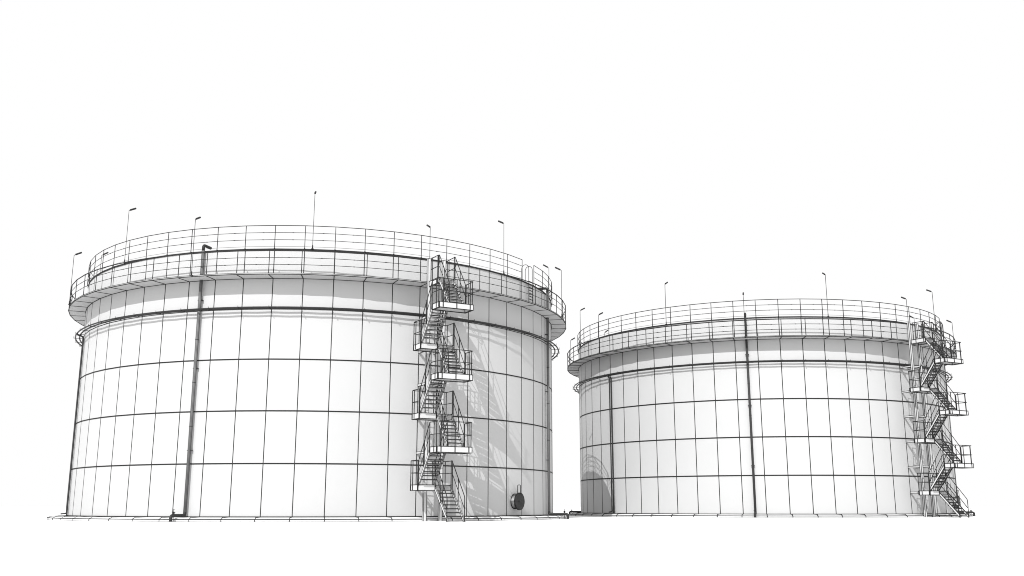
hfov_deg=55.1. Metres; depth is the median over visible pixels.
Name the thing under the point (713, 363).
ring pipe
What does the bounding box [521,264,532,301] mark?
roof ladder
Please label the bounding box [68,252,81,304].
lamp post
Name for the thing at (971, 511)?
vertical pipe
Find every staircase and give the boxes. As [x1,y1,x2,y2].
[410,255,473,521]
[899,321,973,517]
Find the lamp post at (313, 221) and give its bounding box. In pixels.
[311,191,315,248]
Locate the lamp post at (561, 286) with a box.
[555,267,562,316]
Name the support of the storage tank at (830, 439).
on the ground
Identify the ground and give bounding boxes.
[0,507,1023,575]
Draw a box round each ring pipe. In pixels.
[60,306,559,515]
[573,359,952,513]
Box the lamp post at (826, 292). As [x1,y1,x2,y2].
[822,272,828,316]
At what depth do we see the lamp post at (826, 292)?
63.55 m
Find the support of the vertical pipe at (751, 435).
attached to the storage tank at (830, 439)
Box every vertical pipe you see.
[169,244,211,521]
[539,287,568,518]
[744,313,756,517]
[942,339,974,515]
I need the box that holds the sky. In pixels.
[0,0,1023,506]
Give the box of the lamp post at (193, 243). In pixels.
[190,217,200,275]
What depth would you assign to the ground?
16.03 m
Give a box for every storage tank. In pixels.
[47,225,566,521]
[567,299,972,517]
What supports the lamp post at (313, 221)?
on the storage tank at (302, 415)
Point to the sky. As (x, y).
(719, 151)
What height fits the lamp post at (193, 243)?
2.971 m
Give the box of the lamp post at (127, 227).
[124,208,135,261]
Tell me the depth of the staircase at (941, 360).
61.38 m
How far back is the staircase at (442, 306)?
44.65 m
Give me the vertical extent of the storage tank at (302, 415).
13.761 m
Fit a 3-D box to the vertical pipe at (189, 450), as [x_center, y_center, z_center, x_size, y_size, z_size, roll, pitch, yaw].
[-14.819,4.139,45.365,0.229,12.936,1.719,-3,-13,15]
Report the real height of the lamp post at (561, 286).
2.971 m
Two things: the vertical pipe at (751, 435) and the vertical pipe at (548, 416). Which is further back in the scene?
the vertical pipe at (751, 435)
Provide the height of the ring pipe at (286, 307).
9.584 m
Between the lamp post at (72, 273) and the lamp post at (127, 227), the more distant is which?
the lamp post at (72, 273)

